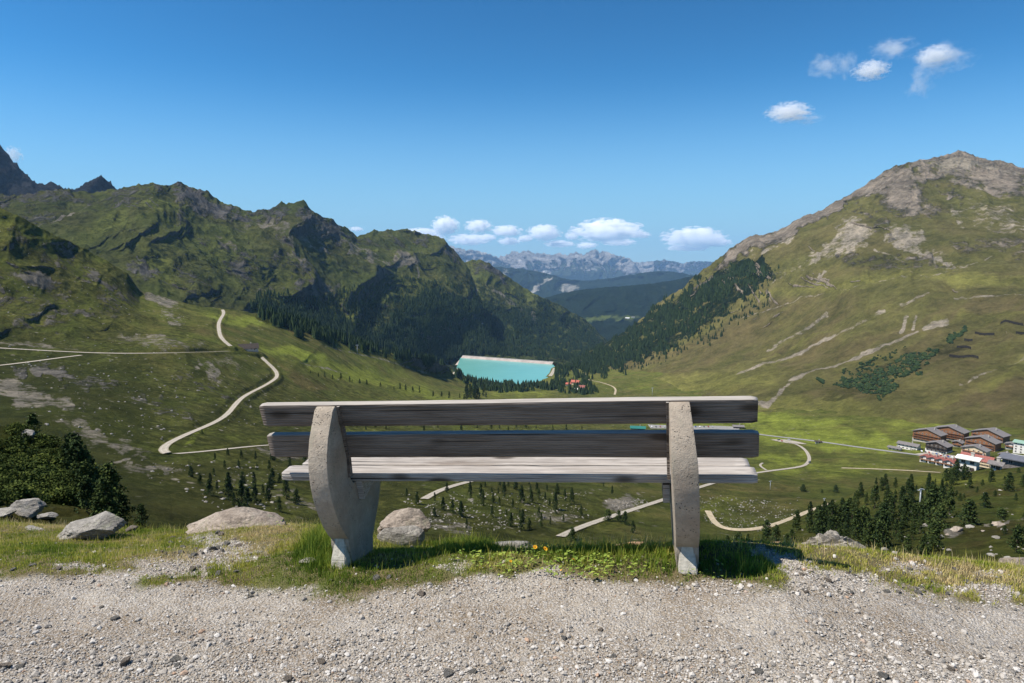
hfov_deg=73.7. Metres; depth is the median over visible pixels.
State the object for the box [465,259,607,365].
mountain
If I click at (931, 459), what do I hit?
terraced house
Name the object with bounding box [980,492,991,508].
pine tree
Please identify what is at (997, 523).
rock
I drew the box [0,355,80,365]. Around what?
road
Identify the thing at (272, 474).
pine tree
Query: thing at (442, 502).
pine tree
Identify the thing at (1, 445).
shrub
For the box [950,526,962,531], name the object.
rock
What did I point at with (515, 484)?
pine tree
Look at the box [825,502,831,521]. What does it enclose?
pine tree
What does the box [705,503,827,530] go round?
path
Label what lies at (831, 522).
pine tree
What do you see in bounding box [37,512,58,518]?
rock
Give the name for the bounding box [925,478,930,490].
pine tree
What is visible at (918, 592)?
stone
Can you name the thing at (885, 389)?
dwarf pines
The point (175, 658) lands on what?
stone
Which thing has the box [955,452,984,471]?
house
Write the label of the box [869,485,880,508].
pine tree
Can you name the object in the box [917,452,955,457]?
parking area
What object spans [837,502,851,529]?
pine tree
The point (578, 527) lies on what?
road
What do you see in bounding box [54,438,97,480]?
pine tree
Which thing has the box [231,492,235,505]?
pine tree
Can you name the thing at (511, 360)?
dam
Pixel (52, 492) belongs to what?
shrub
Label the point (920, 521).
pine tree
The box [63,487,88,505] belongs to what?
shrub
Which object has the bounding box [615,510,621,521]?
pine tree
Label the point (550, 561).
ground cover
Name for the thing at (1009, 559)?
rock
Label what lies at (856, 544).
boulder
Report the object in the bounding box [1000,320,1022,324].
avalanche barrier
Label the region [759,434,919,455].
road
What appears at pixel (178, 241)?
mountain
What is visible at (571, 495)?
pine tree
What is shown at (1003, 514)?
pine tree
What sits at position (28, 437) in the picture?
shrub
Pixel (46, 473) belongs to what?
shrub
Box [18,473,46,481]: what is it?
shrub
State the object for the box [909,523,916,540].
pine tree
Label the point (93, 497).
pine tree
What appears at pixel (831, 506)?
pine tree
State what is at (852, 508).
pine tree
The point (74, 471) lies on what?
pine tree
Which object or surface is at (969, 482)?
pine tree
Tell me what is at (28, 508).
rock
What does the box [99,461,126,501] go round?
pine tree
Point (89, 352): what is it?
road
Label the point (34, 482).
shrub
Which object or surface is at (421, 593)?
stone
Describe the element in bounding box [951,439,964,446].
house
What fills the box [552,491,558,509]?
pine tree
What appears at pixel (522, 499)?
pine tree
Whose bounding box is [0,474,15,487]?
shrub
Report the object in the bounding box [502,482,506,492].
pine tree
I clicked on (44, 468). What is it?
shrub
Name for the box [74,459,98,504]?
pine tree
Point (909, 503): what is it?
pine tree
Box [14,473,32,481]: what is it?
shrub
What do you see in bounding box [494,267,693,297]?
hills
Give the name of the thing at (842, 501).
pine tree
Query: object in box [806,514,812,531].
pine tree
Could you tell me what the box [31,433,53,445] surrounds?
shrub
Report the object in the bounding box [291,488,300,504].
pine tree
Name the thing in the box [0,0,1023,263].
sky
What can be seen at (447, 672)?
stone
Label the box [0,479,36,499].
shrub
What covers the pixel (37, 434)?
shrub
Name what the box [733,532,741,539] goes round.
pine tree
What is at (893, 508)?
pine tree
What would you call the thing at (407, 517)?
boulder
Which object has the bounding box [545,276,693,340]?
hills
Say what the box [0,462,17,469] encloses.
shrub
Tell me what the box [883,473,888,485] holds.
pine tree
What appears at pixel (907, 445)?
house
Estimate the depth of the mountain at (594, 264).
26684.45 m
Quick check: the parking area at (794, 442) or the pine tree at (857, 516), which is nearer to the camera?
the pine tree at (857, 516)
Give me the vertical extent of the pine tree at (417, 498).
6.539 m
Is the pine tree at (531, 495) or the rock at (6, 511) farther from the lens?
the pine tree at (531, 495)
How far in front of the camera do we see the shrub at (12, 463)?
22.06 m
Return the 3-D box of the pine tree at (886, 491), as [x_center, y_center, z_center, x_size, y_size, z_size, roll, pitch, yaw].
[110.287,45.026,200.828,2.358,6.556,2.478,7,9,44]
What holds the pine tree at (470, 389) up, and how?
on the valley
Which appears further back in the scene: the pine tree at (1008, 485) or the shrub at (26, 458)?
the pine tree at (1008, 485)
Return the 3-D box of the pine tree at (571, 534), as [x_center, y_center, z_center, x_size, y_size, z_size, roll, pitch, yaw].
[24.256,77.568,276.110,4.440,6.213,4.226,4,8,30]
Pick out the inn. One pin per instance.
(940, 446)
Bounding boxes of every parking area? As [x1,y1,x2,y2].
[648,424,738,429]
[770,439,805,443]
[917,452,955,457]
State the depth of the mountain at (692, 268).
29625.19 m
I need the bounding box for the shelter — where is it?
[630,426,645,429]
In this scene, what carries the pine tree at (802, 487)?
on the valley
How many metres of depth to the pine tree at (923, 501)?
124.67 m
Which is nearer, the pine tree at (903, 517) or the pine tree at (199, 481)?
the pine tree at (903, 517)
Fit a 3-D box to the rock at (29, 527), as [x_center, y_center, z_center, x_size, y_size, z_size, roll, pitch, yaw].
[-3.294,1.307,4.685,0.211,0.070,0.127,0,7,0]
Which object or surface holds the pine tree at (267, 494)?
on the valley
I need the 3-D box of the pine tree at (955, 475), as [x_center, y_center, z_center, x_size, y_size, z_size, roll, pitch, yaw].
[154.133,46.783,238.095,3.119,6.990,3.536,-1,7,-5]
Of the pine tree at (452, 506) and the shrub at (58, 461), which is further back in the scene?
the pine tree at (452, 506)
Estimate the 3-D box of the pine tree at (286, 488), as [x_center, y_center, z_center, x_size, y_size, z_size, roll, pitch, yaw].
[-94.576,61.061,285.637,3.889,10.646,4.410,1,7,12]
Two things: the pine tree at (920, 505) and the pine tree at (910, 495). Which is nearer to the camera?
the pine tree at (920, 505)
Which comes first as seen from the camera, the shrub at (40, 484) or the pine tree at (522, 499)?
the shrub at (40, 484)
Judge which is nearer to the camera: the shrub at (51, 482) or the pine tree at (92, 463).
the shrub at (51, 482)
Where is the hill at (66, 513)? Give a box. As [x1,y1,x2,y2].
[0,425,151,528]
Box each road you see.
[0,347,219,353]
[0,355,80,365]
[158,357,278,453]
[175,445,267,453]
[217,310,231,345]
[420,481,473,498]
[556,441,810,536]
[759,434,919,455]
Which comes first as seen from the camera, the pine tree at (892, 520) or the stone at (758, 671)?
the stone at (758, 671)
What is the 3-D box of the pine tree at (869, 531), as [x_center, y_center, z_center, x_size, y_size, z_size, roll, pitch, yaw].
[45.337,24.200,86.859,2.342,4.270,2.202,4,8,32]
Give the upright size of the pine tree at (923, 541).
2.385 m
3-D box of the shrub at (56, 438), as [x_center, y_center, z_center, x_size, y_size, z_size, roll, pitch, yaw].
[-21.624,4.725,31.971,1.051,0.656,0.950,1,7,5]
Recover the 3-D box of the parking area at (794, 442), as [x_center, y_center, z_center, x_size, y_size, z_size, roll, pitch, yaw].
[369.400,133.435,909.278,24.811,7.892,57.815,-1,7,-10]
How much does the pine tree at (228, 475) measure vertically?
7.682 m
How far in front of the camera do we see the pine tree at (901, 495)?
177.76 m
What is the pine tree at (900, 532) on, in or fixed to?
on the hill at (975, 541)
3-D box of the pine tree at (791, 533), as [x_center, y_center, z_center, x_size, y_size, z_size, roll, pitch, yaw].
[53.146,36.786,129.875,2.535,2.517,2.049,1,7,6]
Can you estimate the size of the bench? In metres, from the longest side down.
2.325 x 0.952 x 0.732 m
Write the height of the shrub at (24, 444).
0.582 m
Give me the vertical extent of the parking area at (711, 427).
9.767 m
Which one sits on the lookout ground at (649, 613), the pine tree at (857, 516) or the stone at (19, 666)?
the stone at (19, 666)
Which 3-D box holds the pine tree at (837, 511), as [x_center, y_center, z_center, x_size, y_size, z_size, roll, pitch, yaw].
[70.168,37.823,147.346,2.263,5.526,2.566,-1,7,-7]
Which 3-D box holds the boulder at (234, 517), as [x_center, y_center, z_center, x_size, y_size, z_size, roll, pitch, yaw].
[-1.796,1.230,4.525,0.754,0.211,0.377,-1,7,-6]
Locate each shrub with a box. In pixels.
[0,435,29,448]
[0,438,7,450]
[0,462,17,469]
[0,462,22,471]
[0,469,22,479]
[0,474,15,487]
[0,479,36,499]
[0,487,22,506]
[1,446,23,457]
[1,457,25,466]
[2,422,25,434]
[2,441,34,453]
[2,486,43,503]
[5,424,33,435]
[10,452,30,458]
[13,427,29,435]
[13,456,37,465]
[14,470,48,481]
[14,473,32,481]
[15,483,42,498]
[16,462,42,470]
[16,466,31,471]
[17,445,31,452]
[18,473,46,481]
[20,433,31,441]
[23,448,46,456]
[24,480,47,490]
[25,480,49,498]
[26,432,49,442]
[27,457,47,465]
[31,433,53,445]
[31,453,62,464]
[33,463,61,473]
[34,439,47,445]
[34,442,45,449]
[36,486,51,501]
[40,440,64,449]
[40,448,52,453]
[40,470,55,478]
[41,471,75,487]
[42,474,70,485]
[42,484,77,504]
[45,479,60,487]
[47,434,62,446]
[47,480,73,500]
[50,451,60,460]
[51,486,80,504]
[52,448,61,452]
[54,456,66,469]
[57,469,70,480]
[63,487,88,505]
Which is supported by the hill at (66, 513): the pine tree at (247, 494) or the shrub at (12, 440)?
the shrub at (12, 440)
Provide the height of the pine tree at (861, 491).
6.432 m
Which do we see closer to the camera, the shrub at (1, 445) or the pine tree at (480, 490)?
the shrub at (1, 445)
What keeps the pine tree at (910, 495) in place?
on the hill at (975, 541)
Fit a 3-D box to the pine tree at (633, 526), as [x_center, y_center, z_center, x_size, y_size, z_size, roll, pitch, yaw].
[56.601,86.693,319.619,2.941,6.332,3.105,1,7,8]
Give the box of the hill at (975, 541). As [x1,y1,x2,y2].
[731,467,1023,561]
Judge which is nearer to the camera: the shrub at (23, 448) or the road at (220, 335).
the shrub at (23, 448)
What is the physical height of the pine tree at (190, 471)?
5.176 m
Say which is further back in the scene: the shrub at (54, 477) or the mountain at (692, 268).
the mountain at (692, 268)
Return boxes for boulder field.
[3,242,298,509]
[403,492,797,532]
[802,484,1023,557]
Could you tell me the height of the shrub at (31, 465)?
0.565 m
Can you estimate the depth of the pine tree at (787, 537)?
107.96 m
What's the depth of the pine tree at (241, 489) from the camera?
254.40 m
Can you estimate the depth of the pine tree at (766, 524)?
160.82 m
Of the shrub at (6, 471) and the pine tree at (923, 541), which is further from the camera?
the pine tree at (923, 541)
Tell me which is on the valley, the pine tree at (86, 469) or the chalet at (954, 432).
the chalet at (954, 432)
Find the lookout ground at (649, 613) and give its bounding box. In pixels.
[0,524,1023,682]
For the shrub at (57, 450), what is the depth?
30.61 m
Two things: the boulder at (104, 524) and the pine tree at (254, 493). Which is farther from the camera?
the pine tree at (254, 493)
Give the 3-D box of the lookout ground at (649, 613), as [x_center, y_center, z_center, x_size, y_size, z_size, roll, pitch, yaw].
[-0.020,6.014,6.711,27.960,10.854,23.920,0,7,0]
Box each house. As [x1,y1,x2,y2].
[887,445,901,450]
[896,440,920,449]
[920,453,932,462]
[927,454,939,463]
[934,456,948,465]
[943,457,956,467]
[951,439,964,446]
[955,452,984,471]
[961,444,991,456]
[986,457,1006,469]
[998,453,1023,467]
[1003,441,1013,448]
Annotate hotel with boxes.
[960,451,996,467]
[1012,439,1023,453]
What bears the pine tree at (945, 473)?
on the hill at (975, 541)
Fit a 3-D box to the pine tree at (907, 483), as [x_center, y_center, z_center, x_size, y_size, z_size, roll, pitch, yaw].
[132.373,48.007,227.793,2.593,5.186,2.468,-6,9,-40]
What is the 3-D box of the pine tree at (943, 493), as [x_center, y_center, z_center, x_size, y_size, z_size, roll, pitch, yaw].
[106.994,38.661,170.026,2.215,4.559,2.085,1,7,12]
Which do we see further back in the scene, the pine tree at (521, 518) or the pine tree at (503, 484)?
the pine tree at (503, 484)
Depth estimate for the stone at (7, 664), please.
2.53 m
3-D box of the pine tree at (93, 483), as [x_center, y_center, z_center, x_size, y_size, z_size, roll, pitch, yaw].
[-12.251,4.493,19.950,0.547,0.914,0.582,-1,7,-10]
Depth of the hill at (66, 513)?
14.09 m
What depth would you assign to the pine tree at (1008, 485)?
195.73 m
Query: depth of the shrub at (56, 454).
30.22 m
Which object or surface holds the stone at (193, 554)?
on the lookout ground at (649, 613)
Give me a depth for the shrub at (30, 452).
27.93 m
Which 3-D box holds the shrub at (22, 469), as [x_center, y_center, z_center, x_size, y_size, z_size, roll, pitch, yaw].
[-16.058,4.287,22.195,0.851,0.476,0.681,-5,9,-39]
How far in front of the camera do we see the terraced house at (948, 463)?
685.50 m
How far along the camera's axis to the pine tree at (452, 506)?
300.84 m
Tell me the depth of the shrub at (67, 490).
19.01 m
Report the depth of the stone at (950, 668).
2.33 m
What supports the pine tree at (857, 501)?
on the hill at (975, 541)
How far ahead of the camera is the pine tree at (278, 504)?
257.26 m
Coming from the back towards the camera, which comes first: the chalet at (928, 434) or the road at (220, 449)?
the chalet at (928, 434)
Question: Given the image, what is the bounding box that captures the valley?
[0,208,1023,546]
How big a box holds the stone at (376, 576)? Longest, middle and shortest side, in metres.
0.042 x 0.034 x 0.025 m
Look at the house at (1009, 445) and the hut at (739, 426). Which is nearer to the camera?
the house at (1009, 445)
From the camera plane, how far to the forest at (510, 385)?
1822.74 m
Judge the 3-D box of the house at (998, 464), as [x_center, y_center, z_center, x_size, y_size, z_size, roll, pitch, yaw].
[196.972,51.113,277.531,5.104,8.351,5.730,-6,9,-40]
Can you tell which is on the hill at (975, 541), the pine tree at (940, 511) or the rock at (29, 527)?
the pine tree at (940, 511)
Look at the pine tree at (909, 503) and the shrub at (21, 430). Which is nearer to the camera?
the shrub at (21, 430)
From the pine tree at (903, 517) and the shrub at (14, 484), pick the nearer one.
the shrub at (14, 484)
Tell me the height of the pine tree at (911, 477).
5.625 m
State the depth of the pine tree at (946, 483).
228.23 m
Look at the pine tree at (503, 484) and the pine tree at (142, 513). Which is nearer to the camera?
the pine tree at (142, 513)
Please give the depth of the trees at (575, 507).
353.34 m
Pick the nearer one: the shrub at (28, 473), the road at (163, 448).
the shrub at (28, 473)
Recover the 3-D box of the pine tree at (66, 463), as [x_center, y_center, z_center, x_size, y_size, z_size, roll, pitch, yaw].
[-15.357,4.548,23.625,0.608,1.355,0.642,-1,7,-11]
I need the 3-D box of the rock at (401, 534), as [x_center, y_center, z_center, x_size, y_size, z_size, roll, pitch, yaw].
[-0.686,1.217,4.222,0.291,0.171,0.146,0,7,0]
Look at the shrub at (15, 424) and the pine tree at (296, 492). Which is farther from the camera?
the pine tree at (296, 492)
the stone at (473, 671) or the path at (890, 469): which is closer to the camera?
the stone at (473, 671)
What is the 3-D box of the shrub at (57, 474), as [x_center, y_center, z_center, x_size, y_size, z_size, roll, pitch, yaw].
[-14.457,4.435,21.684,1.129,0.598,0.904,3,7,21]
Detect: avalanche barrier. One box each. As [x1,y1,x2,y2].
[949,354,978,357]
[957,345,970,349]
[975,331,994,335]
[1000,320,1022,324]
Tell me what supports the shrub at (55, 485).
on the hill at (66, 513)
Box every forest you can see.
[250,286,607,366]
[453,366,598,394]
[554,259,768,378]
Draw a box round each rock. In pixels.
[0,507,16,516]
[10,498,46,518]
[21,429,34,439]
[25,525,44,529]
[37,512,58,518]
[377,525,424,545]
[496,541,532,547]
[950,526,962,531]
[991,522,1004,525]
[999,557,1023,565]
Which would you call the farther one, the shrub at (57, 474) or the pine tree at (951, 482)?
the pine tree at (951, 482)
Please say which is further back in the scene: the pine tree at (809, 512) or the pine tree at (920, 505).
the pine tree at (809, 512)
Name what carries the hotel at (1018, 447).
on the valley
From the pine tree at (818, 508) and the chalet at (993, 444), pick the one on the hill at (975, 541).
the pine tree at (818, 508)
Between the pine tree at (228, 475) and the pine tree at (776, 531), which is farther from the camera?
the pine tree at (228, 475)
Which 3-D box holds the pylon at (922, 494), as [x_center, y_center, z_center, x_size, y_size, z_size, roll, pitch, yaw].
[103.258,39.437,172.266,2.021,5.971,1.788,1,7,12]
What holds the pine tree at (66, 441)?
on the hill at (66, 513)
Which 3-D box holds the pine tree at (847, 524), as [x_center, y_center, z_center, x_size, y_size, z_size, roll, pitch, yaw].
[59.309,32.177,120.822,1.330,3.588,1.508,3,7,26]
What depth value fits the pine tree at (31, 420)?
32.78 m
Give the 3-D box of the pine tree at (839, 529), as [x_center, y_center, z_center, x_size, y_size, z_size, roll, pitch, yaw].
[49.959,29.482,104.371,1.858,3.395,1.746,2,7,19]
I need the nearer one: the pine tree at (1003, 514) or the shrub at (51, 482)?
the shrub at (51, 482)
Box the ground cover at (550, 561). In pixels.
[276,520,723,578]
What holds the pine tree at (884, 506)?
on the hill at (975, 541)
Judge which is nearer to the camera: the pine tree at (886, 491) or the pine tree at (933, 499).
the pine tree at (933, 499)
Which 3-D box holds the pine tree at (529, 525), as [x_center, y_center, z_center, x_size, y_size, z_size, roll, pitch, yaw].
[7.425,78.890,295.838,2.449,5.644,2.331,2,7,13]
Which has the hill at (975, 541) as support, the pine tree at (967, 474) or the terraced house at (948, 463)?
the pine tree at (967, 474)
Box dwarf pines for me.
[815,325,967,400]
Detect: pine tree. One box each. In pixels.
[24,413,41,432]
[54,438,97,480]
[59,435,73,457]
[61,455,74,482]
[66,461,80,485]
[68,432,90,451]
[73,475,102,512]
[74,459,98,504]
[86,451,100,479]
[87,481,96,502]
[88,487,105,516]
[90,476,122,516]
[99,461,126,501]
[113,490,135,521]
[133,504,149,525]
[188,465,194,476]
[197,473,202,483]
[203,479,214,494]
[221,477,236,499]
[223,472,234,488]
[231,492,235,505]
[236,479,249,506]
[239,471,246,485]
[242,486,252,506]
[250,483,261,503]
[251,472,256,484]
[264,485,273,500]
[266,475,274,488]
[270,468,275,482]
[276,496,282,510]
[281,480,290,498]
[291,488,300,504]
[414,491,419,503]
[439,497,445,510]
[450,499,455,513]
[458,500,464,516]
[465,387,468,398]
[469,386,472,397]
[475,387,479,398]
[477,483,482,498]
[481,489,484,504]
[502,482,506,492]
[508,512,514,526]
[513,482,517,489]
[518,512,524,529]
[519,485,525,502]
[526,518,531,529]
[529,489,533,501]
[537,488,540,498]
[539,512,543,526]
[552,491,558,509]
[554,483,559,493]
[567,526,576,540]
[569,488,575,504]
[603,509,612,521]
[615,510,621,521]
[620,511,629,524]
[630,520,635,532]
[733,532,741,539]
[761,519,772,534]
[762,527,770,541]
[770,524,781,540]
[783,533,790,542]
[789,528,797,540]
[792,509,800,530]
[800,484,807,491]
[803,510,812,524]
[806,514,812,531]
[807,501,814,519]
[811,507,827,534]
[812,504,826,533]
[822,500,827,512]
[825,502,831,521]
[825,515,834,531]
[827,499,837,529]
[832,484,838,492]
[832,504,840,528]
[835,497,844,526]
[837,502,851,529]
[837,524,842,535]
[843,514,850,531]
[845,497,852,519]
[849,501,854,522]
[849,507,862,539]
[853,505,867,538]
[854,490,859,507]
[855,482,864,497]
[858,516,874,546]
[864,492,868,504]
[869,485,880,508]
[871,508,893,548]
[872,511,879,528]
[875,503,891,534]
[879,477,884,490]
[880,498,888,514]
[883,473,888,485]
[883,484,889,502]
[887,490,892,511]
[888,496,897,518]
[890,513,894,529]
[891,518,898,536]
[892,477,897,487]
[893,490,898,503]
[894,521,904,541]
[895,495,909,519]
[897,490,902,508]
[898,486,906,496]
[899,513,907,530]
[900,507,908,526]
[900,534,913,553]
[905,478,910,492]
[906,483,915,501]
[906,499,912,518]
[907,491,914,507]
[909,474,913,487]
[909,503,919,529]
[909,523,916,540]
[915,502,924,520]
[915,514,925,533]
[916,534,929,555]
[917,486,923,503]
[921,484,944,524]
[921,496,931,523]
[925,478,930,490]
[926,503,950,529]
[926,521,945,551]
[938,488,944,503]
[939,479,946,494]
[942,468,949,479]
[943,487,958,517]
[944,475,948,486]
[948,475,954,488]
[950,466,958,484]
[953,459,961,472]
[957,498,979,525]
[960,466,972,479]
[965,478,974,487]
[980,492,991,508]
[987,468,995,481]
[995,508,1009,519]
[1001,472,1015,491]
[1001,525,1006,533]
[1006,524,1023,553]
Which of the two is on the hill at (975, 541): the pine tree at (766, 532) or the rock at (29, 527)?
the pine tree at (766, 532)
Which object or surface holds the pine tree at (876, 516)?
on the hill at (975, 541)
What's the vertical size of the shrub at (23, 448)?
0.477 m
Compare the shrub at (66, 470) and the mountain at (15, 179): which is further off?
the mountain at (15, 179)
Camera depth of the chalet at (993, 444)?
782.66 m
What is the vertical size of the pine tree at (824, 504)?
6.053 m
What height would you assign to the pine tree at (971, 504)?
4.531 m
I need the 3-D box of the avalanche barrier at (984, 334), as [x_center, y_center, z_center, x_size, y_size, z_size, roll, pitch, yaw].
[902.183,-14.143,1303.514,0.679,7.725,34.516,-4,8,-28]
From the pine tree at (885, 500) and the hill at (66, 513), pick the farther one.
the pine tree at (885, 500)
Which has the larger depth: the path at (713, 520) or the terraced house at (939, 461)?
the terraced house at (939, 461)
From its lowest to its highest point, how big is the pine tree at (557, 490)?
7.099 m
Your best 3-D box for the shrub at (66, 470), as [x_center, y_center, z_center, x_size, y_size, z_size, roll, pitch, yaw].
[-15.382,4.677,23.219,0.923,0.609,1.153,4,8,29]
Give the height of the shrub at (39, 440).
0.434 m
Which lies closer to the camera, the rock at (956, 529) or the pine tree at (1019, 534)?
the pine tree at (1019, 534)
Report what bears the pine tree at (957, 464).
on the hill at (975, 541)
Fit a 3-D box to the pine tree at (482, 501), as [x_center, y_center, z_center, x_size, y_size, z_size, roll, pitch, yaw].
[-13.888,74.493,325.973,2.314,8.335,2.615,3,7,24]
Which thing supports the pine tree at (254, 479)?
on the valley
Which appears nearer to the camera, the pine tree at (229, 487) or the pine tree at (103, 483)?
the pine tree at (103, 483)
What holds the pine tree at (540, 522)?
on the valley
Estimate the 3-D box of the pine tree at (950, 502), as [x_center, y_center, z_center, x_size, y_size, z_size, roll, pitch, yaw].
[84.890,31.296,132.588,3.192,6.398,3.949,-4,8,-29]
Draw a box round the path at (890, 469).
[852,468,939,472]
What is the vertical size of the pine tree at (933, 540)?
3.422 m
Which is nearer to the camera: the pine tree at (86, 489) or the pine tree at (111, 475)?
the pine tree at (86, 489)
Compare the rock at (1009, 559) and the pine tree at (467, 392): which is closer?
the rock at (1009, 559)
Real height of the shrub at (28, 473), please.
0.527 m
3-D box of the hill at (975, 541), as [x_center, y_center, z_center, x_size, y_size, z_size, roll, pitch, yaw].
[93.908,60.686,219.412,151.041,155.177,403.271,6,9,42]
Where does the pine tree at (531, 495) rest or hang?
on the valley
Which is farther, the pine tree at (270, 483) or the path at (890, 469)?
the path at (890, 469)
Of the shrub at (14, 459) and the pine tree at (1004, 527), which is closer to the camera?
the shrub at (14, 459)
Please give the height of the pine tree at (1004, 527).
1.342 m
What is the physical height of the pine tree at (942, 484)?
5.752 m
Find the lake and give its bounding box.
[457,358,554,383]
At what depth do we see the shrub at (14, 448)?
27.59 m
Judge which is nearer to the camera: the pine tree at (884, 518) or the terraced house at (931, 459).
the pine tree at (884, 518)
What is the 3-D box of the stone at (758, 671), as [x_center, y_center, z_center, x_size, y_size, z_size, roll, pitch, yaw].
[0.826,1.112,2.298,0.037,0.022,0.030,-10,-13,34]
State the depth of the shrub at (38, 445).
30.79 m
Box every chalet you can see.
[911,427,947,441]
[935,424,970,440]
[965,435,1002,451]
[971,427,1011,443]
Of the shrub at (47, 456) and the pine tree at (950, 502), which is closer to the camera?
the shrub at (47, 456)
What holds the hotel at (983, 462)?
on the valley
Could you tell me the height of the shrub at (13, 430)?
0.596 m
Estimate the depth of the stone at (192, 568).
3.37 m
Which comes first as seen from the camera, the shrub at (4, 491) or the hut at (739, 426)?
the shrub at (4, 491)
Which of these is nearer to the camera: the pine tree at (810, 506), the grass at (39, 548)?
the grass at (39, 548)
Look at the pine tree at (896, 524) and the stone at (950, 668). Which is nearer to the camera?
the stone at (950, 668)
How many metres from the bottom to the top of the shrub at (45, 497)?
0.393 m
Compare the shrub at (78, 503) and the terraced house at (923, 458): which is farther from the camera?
the terraced house at (923, 458)
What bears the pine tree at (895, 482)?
on the hill at (975, 541)
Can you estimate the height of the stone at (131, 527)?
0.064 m
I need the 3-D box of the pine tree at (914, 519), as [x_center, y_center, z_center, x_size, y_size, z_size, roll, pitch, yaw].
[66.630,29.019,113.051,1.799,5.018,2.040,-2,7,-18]
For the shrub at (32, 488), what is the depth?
16.01 m
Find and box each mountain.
[0,145,115,195]
[0,181,525,372]
[450,245,640,280]
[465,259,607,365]
[575,150,1023,428]
[634,259,712,274]
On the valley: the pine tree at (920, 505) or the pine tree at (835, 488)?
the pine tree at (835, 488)
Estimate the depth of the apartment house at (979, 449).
740.98 m
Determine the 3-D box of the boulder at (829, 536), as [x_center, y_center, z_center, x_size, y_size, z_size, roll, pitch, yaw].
[1.766,1.180,3.865,0.538,0.209,0.269,0,7,0]
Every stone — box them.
[0,662,11,668]
[15,663,24,669]
[110,615,120,619]
[120,656,130,666]
[125,525,137,532]
[169,655,180,662]
[189,552,197,557]
[189,566,195,571]
[284,675,291,681]
[317,658,324,664]
[372,574,379,580]
[416,591,425,595]
[443,668,453,677]
[467,668,475,673]
[753,668,762,674]
[877,671,888,679]
[914,590,921,594]
[946,665,954,671]
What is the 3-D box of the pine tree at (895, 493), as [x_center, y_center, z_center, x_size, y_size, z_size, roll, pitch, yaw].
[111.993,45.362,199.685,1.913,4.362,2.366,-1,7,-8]
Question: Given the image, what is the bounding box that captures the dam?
[455,355,555,365]
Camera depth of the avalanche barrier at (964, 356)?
1211.11 m
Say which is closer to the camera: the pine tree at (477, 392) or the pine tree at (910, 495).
the pine tree at (910, 495)
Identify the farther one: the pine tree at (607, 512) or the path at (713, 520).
the path at (713, 520)
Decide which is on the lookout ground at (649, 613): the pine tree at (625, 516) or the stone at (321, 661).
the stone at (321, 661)
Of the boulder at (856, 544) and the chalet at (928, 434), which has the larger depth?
the chalet at (928, 434)
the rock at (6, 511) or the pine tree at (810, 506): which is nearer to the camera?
the rock at (6, 511)
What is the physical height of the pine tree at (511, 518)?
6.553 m
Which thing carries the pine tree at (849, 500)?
on the hill at (975, 541)
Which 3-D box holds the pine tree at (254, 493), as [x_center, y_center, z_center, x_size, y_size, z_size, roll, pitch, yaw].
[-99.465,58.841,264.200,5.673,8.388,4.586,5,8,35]
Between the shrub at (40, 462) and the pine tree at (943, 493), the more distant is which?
the pine tree at (943, 493)
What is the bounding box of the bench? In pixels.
[259,396,758,574]
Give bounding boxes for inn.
[925,440,953,453]
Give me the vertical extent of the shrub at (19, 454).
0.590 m
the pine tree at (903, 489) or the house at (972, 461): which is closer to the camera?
the pine tree at (903, 489)
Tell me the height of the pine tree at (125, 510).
0.613 m
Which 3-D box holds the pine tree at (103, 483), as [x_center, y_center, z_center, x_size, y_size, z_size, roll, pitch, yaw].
[-7.063,2.765,11.905,0.566,0.878,0.533,7,9,44]
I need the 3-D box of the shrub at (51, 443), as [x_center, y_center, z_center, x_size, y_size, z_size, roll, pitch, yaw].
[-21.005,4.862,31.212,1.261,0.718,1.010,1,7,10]
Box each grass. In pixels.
[0,521,1023,605]
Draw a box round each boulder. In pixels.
[57,511,126,540]
[186,507,285,534]
[377,508,430,533]
[803,530,860,547]
[848,542,867,548]
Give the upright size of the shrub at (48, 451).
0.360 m
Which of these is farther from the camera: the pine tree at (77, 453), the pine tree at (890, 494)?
the pine tree at (890, 494)
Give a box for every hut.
[238,342,258,351]
[732,424,744,428]
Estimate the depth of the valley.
614.58 m
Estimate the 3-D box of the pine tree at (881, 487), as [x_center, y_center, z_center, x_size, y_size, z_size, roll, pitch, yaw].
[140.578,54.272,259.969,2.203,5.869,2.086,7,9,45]
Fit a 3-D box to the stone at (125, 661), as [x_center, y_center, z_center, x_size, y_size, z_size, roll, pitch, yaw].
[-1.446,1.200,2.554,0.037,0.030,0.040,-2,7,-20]
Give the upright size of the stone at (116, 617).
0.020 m
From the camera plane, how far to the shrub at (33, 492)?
15.57 m
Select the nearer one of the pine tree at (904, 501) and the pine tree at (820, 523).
the pine tree at (820, 523)
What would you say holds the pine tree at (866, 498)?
on the hill at (975, 541)
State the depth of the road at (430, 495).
358.48 m
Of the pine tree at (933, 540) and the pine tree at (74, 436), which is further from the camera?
the pine tree at (933, 540)

